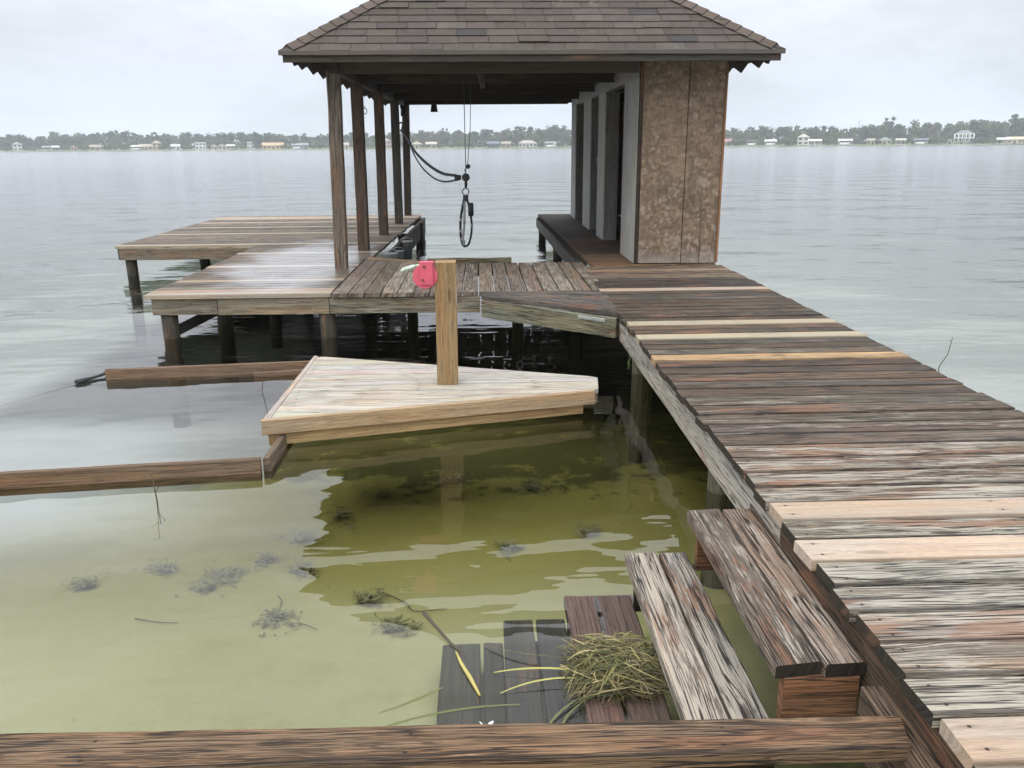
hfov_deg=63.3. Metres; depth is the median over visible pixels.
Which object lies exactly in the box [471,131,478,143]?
shore tree
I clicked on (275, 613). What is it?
weed clump
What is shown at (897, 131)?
shore tree
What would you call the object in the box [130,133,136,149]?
pine tree
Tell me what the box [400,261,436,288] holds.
hand winch
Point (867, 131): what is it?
shore tree
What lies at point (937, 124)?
shore tree
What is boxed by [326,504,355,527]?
weed clump
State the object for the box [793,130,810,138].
light oak tree
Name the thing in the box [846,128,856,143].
bare brown tree
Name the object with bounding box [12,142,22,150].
lake house
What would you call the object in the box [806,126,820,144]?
shore tree
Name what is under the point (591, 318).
metal strap
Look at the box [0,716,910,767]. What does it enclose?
foreground beam
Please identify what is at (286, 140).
light oak tree
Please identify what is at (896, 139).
boathouse
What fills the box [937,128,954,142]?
oak tree
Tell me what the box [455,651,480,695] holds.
floating reed stalk
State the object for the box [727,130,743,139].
light oak tree
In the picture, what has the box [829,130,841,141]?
light oak tree
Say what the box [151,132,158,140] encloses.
pine tree
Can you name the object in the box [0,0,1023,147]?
sky
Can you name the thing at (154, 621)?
drowned twig
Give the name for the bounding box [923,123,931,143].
pine tree
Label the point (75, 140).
light oak tree
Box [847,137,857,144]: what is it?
shore bush
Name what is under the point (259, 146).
shore bush
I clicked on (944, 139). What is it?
shore bush
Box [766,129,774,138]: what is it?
bare brown tree
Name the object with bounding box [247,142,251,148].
lake house
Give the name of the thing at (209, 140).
light oak tree
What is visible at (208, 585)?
weed clump
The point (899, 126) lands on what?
oak tree
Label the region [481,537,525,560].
weed clump
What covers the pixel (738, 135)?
oak tree
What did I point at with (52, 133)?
shore tree
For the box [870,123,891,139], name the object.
light oak tree
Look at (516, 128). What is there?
pine tree
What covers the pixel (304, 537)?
weed clump
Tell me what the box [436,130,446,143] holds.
bare brown tree
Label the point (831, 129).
bare brown tree
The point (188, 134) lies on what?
shore tree
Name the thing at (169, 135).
shore tree
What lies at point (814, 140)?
boathouse
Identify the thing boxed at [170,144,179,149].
lake house
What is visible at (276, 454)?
sunken board
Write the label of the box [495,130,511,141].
light oak tree
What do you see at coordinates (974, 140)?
shore bush
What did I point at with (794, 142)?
shore bush
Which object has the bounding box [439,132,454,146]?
light oak tree
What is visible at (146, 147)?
lake house
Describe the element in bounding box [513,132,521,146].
bare brown tree
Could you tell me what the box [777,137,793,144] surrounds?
shore bush
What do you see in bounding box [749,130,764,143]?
light oak tree
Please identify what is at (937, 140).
shore bush
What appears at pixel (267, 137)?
pine tree
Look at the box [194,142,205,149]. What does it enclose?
lake house
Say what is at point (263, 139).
oak tree
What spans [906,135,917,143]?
shore bush
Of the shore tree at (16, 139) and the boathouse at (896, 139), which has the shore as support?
the shore tree at (16, 139)
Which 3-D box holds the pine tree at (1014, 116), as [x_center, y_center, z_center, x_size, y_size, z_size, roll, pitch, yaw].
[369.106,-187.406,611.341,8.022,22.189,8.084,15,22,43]
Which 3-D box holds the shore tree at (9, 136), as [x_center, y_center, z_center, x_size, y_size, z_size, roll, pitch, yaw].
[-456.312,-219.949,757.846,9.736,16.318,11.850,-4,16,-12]
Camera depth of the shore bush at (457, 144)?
638.63 m
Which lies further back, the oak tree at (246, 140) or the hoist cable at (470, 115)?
the oak tree at (246, 140)
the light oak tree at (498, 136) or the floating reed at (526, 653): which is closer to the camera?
the floating reed at (526, 653)
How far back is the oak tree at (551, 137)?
658.02 m
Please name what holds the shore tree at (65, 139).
on the shore
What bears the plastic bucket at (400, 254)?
hanging from the swim deck
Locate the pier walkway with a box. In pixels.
[585,265,1023,767]
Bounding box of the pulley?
[462,168,469,187]
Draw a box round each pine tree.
[21,135,26,146]
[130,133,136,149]
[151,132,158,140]
[264,133,270,142]
[442,128,448,146]
[513,126,521,136]
[526,126,534,137]
[759,127,766,136]
[845,129,850,138]
[857,129,863,141]
[885,117,896,137]
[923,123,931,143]
[1009,114,1020,133]
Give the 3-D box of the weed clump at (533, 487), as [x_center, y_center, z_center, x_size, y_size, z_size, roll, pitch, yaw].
[0.147,0.759,6.034,0.628,0.032,0.614,13,21,39]
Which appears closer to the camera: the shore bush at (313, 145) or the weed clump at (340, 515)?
the weed clump at (340, 515)
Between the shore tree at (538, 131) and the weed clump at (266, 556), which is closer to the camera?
the weed clump at (266, 556)
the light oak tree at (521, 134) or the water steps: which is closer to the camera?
the water steps
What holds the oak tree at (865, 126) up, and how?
on the shore
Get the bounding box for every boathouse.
[278,0,785,267]
[764,139,776,145]
[808,139,821,145]
[838,139,852,145]
[895,138,906,144]
[913,138,928,144]
[996,137,1010,144]
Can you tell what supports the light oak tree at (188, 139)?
on the shore
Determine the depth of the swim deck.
9.65 m
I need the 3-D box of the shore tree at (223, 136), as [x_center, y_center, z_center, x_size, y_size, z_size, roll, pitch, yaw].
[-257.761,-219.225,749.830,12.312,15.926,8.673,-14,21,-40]
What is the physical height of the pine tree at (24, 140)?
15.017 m
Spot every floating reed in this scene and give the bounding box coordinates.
[378,687,442,713]
[387,704,519,725]
[483,644,577,657]
[494,667,573,672]
[501,677,575,692]
[549,692,589,722]
[562,697,589,722]
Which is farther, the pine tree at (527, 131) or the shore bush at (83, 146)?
the shore bush at (83, 146)
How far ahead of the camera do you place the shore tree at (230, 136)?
728.26 m
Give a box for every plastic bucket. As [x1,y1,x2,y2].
[381,249,397,258]
[394,247,404,259]
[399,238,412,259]
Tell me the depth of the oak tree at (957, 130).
600.91 m
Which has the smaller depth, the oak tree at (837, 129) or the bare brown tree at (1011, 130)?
the bare brown tree at (1011, 130)
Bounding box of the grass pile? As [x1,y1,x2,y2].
[555,631,674,708]
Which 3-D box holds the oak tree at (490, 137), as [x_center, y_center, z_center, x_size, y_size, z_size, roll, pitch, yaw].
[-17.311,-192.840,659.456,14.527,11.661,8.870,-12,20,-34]
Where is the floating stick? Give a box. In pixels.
[422,611,465,656]
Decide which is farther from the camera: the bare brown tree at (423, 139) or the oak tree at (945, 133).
the bare brown tree at (423, 139)
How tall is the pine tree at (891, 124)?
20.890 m
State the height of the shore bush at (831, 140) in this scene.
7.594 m
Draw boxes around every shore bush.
[81,143,89,149]
[105,143,117,149]
[119,142,130,149]
[253,142,262,148]
[308,143,318,148]
[317,142,327,148]
[366,142,374,147]
[454,140,463,146]
[462,140,473,147]
[477,139,486,146]
[539,139,547,146]
[727,140,736,144]
[737,138,747,145]
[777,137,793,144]
[783,137,796,144]
[821,137,836,144]
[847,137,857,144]
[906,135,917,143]
[926,136,939,143]
[935,135,948,143]
[972,136,983,143]
[987,136,998,143]
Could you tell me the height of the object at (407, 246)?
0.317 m
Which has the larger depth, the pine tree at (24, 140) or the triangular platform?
the pine tree at (24, 140)
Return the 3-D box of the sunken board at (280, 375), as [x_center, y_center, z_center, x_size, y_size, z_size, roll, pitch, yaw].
[-1.758,-0.072,6.571,0.554,0.088,0.051,-2,16,-6]
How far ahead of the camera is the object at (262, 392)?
6.10 m
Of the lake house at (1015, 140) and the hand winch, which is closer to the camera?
the hand winch
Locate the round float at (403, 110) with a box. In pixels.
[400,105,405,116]
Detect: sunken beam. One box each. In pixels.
[0,457,262,495]
[105,361,309,382]
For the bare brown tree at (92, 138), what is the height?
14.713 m
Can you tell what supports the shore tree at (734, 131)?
on the shore
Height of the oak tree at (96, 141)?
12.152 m
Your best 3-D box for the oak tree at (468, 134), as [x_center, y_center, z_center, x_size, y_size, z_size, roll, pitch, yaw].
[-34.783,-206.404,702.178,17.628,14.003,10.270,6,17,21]
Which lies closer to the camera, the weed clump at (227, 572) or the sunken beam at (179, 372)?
the weed clump at (227, 572)
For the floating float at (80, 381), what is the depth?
6.42 m
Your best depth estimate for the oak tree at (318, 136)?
699.85 m
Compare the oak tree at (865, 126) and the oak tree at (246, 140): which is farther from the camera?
the oak tree at (246, 140)
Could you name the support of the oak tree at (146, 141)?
on the shore
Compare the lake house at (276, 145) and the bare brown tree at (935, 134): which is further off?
the lake house at (276, 145)
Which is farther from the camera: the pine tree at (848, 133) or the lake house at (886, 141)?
the pine tree at (848, 133)
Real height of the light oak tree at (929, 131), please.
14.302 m
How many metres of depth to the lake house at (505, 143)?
634.56 m
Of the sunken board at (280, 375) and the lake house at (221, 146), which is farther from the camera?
the lake house at (221, 146)
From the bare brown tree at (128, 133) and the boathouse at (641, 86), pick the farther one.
the bare brown tree at (128, 133)
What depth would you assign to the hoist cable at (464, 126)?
10.58 m
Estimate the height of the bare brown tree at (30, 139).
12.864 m
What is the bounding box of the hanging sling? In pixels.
[399,122,460,181]
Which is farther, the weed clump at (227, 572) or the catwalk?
the catwalk
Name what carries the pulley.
hanging from the hoist cable at (464, 126)
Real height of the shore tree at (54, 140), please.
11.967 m
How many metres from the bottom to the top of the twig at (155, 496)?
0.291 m
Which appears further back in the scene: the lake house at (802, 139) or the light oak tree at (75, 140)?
the light oak tree at (75, 140)
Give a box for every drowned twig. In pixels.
[134,618,176,622]
[382,592,446,611]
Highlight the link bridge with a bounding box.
[329,257,618,374]
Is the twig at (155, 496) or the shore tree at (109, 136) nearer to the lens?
the twig at (155, 496)
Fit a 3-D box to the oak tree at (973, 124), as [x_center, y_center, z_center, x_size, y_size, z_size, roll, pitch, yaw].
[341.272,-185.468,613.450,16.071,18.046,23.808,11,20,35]
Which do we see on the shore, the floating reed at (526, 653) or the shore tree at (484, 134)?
the shore tree at (484, 134)
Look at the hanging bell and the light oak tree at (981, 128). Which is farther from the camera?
the light oak tree at (981, 128)
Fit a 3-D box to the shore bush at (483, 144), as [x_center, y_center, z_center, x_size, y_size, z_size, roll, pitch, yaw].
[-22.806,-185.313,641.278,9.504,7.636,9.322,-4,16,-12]
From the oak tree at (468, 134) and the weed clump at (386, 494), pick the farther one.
the oak tree at (468, 134)
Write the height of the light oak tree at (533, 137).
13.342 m
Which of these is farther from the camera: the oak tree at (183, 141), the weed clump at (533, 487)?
the oak tree at (183, 141)
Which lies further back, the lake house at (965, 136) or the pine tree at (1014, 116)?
the pine tree at (1014, 116)
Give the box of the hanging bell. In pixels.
[431,105,437,111]
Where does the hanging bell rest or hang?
hanging from the boathouse at (641, 86)
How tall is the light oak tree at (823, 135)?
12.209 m
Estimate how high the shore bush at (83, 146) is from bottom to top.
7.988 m
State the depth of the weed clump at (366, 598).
4.30 m
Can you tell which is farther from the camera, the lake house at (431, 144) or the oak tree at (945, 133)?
the lake house at (431, 144)
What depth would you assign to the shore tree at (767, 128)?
642.75 m
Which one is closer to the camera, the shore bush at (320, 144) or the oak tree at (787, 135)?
the oak tree at (787, 135)
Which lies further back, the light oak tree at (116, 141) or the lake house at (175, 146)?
the light oak tree at (116, 141)
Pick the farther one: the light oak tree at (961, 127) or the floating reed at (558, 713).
the light oak tree at (961, 127)
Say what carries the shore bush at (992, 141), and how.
on the shore
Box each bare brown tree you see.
[26,137,34,146]
[79,135,87,143]
[88,134,95,144]
[123,130,131,149]
[304,136,310,148]
[418,133,428,147]
[425,131,431,141]
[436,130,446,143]
[454,131,464,146]
[500,130,508,141]
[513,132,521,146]
[748,129,756,139]
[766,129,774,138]
[814,130,821,144]
[825,125,836,144]
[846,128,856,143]
[908,119,921,131]
[914,130,924,143]
[928,127,938,139]
[1006,120,1019,136]
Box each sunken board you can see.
[253,369,302,381]
[263,434,292,478]
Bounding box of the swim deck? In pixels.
[115,215,425,427]
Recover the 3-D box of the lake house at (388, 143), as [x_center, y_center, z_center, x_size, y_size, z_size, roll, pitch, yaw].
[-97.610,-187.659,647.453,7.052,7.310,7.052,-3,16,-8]
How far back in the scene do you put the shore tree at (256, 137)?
718.51 m
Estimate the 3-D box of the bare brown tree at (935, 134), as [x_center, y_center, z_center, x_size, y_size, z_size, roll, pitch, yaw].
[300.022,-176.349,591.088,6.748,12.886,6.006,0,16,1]
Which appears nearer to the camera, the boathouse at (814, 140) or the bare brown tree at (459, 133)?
the boathouse at (814, 140)
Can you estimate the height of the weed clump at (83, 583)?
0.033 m
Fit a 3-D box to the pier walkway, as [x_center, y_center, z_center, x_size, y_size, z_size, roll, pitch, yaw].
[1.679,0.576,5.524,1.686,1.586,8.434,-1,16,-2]
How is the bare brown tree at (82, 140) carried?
on the shore
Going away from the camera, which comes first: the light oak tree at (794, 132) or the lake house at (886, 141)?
the lake house at (886, 141)
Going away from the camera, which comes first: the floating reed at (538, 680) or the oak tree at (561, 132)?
the floating reed at (538, 680)
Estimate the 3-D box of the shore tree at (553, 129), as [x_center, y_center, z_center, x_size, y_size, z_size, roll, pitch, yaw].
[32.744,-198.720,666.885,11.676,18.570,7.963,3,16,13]
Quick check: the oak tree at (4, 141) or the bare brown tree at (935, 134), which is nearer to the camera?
the bare brown tree at (935, 134)
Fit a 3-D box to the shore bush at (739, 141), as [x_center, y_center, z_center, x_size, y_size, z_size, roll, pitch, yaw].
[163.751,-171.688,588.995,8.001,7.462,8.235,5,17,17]
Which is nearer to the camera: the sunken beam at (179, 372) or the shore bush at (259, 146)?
the sunken beam at (179, 372)
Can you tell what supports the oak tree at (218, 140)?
on the shore
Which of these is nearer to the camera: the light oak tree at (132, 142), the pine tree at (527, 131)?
the pine tree at (527, 131)
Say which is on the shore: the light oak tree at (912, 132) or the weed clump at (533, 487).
the light oak tree at (912, 132)
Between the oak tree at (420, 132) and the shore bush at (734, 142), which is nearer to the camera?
the shore bush at (734, 142)
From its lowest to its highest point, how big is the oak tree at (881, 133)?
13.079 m
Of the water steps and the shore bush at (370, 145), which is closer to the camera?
the water steps
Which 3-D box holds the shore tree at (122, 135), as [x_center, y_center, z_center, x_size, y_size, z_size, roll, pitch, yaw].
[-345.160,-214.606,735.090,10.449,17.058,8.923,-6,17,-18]
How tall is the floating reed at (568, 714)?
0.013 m
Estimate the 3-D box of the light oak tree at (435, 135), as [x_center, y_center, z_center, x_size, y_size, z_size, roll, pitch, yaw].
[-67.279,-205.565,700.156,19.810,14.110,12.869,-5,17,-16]
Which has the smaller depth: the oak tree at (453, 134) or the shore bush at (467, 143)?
the shore bush at (467, 143)
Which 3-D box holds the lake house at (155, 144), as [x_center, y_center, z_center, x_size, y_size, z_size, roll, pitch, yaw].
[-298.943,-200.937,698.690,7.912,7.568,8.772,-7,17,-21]
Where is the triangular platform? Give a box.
[261,356,597,445]
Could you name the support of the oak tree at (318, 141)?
on the shore
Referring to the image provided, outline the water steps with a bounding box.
[437,503,865,767]
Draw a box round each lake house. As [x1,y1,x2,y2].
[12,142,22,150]
[89,145,100,149]
[139,144,152,149]
[152,141,161,149]
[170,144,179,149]
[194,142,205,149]
[218,144,225,148]
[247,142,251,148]
[262,142,283,148]
[297,143,308,148]
[385,138,390,147]
[412,141,422,147]
[425,142,436,147]
[487,141,498,146]
[501,141,510,146]
[519,140,536,146]
[724,139,731,145]
[797,134,808,144]
[866,138,875,144]
[878,137,891,144]
[954,130,974,141]
[1007,137,1023,143]
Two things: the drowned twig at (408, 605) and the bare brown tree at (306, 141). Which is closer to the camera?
the drowned twig at (408, 605)
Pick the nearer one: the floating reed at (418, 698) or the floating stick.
the floating reed at (418, 698)
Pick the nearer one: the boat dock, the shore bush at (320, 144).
the boat dock
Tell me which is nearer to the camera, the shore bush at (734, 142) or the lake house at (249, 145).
the shore bush at (734, 142)
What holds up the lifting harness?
hanging from the steel ring
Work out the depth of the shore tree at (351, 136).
711.23 m
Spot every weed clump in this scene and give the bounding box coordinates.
[61,568,109,589]
[130,558,187,574]
[175,566,235,596]
[203,558,262,595]
[244,550,288,569]
[251,606,302,636]
[265,523,358,551]
[277,555,328,584]
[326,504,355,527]
[335,485,410,508]
[353,578,405,607]
[371,612,422,636]
[397,469,473,491]
[475,473,570,498]
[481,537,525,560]
[568,521,602,537]
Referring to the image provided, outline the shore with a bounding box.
[0,140,1023,151]
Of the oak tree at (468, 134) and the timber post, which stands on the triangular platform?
the timber post
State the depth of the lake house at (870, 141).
574.24 m
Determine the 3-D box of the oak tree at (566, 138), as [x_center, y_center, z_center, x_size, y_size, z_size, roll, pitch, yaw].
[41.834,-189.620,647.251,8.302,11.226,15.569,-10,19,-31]
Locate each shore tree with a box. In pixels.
[5,134,14,148]
[11,135,22,144]
[11,137,21,142]
[48,131,60,137]
[48,138,58,147]
[60,135,71,146]
[102,132,114,149]
[115,131,127,143]
[165,134,174,143]
[180,132,192,145]
[193,134,200,142]
[213,133,221,147]
[219,132,232,148]
[226,133,235,148]
[236,132,244,143]
[252,133,262,148]
[343,134,348,142]
[349,132,352,147]
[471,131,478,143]
[480,130,489,140]
[535,128,548,141]
[546,125,559,140]
[729,127,739,138]
[758,125,771,141]
[774,127,784,144]
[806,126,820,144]
[861,127,871,143]
[868,124,882,137]
[894,129,905,143]
[931,122,941,131]
[940,127,953,136]
[944,123,958,130]
[982,127,995,143]
[990,121,1007,142]
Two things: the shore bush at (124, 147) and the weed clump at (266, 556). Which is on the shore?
the shore bush at (124, 147)
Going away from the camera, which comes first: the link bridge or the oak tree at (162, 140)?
the link bridge
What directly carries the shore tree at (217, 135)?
on the shore
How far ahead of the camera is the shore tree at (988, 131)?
589.31 m
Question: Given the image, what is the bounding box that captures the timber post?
[434,260,457,384]
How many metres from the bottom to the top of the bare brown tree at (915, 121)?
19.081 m
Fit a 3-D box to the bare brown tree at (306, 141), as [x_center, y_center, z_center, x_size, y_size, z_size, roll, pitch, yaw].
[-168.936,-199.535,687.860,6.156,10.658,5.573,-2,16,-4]
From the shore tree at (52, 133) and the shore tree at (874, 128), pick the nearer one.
the shore tree at (874, 128)
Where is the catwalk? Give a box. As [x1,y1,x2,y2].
[536,214,714,361]
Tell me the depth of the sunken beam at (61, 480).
4.49 m
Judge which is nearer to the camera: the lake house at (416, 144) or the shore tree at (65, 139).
the lake house at (416, 144)
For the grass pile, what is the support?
on the water steps
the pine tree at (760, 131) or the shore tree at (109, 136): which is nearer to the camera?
the pine tree at (760, 131)
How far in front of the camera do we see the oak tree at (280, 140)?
707.88 m
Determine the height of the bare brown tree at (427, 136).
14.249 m
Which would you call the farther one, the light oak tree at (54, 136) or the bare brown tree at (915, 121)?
the light oak tree at (54, 136)
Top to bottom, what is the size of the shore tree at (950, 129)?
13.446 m
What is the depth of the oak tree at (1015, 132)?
600.33 m
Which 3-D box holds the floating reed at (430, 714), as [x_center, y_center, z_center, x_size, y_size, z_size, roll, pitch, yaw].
[-0.255,1.051,2.604,0.573,0.003,0.050,-6,17,-18]
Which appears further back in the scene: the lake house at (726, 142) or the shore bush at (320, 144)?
the shore bush at (320, 144)
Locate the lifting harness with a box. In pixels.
[459,195,473,246]
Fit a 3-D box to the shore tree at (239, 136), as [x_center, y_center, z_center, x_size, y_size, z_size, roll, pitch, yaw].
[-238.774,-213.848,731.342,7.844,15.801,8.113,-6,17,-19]
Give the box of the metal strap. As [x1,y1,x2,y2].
[578,315,604,321]
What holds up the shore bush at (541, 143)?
on the shore
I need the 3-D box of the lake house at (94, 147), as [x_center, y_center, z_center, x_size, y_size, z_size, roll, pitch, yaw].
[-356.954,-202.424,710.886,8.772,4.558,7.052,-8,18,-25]
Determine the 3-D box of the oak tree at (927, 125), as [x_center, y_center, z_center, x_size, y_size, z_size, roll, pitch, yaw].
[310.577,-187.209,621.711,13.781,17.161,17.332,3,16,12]
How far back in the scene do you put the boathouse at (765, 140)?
572.85 m
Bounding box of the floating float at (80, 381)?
[74,372,104,384]
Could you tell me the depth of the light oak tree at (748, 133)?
650.23 m
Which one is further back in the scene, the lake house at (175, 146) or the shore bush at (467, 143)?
the lake house at (175, 146)
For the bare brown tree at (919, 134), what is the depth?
593.56 m
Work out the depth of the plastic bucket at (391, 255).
10.49 m
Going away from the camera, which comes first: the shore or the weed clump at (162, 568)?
the weed clump at (162, 568)
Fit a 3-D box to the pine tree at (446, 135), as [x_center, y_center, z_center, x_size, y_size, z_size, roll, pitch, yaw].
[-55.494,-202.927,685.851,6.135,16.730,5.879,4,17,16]
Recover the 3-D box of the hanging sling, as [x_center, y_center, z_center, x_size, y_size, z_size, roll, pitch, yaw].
[-1.326,-3.525,12.430,0.147,0.877,3.874,-6,17,-17]
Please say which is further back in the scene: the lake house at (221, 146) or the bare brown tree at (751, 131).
the lake house at (221, 146)
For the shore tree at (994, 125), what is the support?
on the shore
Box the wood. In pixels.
[0,118,1023,149]
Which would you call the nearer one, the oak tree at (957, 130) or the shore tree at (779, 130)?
the oak tree at (957, 130)
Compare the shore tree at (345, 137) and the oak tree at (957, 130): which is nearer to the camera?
the oak tree at (957, 130)
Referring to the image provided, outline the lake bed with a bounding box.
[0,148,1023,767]
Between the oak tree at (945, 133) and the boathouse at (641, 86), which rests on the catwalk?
the boathouse at (641, 86)
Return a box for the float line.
[2,384,74,404]
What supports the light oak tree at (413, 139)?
on the shore
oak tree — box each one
[0,137,12,150]
[32,136,49,149]
[44,134,64,147]
[67,133,87,149]
[93,137,103,144]
[104,137,124,149]
[127,137,138,149]
[129,135,149,143]
[139,137,151,143]
[157,136,172,149]
[178,137,189,147]
[179,132,193,146]
[203,133,219,146]
[213,137,223,146]
[241,135,253,145]
[262,133,271,142]
[273,135,285,142]
[279,134,292,146]
[313,135,324,143]
[316,138,324,144]
[410,132,419,143]
[415,130,427,141]
[428,132,438,144]
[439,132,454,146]
[451,131,463,146]
[464,131,480,143]
[481,134,498,142]
[493,132,508,140]
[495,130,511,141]
[505,128,518,144]
[517,126,528,141]
[522,131,544,142]
[546,133,560,146]
[556,128,570,143]
[561,133,570,146]
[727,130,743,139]
[731,131,746,143]
[743,129,755,139]
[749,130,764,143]
[782,131,792,138]
[791,129,806,139]
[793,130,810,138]
[815,129,827,143]
[825,127,845,141]
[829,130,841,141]
[854,125,870,141]
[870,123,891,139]
[874,127,889,138]
[888,124,909,143]
[901,124,926,143]
[920,122,936,140]
[922,126,939,137]
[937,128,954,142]
[949,121,975,143]
[951,129,960,143]
[964,120,984,142]
[976,120,994,139]
[990,124,1009,138]
[1007,118,1023,136]
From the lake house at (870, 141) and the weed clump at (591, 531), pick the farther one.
the lake house at (870, 141)
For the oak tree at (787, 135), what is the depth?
610.51 m
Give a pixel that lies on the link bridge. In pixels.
(384, 285)
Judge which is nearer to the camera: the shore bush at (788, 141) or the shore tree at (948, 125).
the shore bush at (788, 141)
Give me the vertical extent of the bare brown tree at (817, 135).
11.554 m
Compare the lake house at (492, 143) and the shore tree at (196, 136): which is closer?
the lake house at (492, 143)
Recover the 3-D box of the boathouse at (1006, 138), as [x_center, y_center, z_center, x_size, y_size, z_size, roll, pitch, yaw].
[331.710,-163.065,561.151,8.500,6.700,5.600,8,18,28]
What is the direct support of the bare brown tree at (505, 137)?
on the shore
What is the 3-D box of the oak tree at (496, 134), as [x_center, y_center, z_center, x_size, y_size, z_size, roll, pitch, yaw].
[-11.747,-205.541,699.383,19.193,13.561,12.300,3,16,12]
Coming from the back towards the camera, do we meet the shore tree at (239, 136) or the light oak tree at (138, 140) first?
the light oak tree at (138, 140)
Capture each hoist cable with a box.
[463,83,465,167]
[468,83,470,154]
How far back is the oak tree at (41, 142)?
737.92 m
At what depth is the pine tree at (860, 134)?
619.17 m
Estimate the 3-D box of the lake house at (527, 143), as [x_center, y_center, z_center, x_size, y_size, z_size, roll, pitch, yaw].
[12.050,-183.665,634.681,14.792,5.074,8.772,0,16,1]
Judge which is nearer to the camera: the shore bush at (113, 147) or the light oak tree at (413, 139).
the light oak tree at (413, 139)
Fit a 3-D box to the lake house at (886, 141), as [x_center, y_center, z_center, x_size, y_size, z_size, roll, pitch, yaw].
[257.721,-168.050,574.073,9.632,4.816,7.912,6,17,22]
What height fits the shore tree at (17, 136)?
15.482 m
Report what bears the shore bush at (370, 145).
on the shore
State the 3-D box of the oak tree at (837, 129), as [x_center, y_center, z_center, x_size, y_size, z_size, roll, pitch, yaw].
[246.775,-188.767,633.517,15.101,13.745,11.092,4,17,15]
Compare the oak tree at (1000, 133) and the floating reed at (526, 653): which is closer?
the floating reed at (526, 653)
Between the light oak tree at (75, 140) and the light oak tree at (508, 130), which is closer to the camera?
the light oak tree at (508, 130)
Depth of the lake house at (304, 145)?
664.54 m
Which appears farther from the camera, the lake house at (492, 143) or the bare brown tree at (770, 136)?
the lake house at (492, 143)

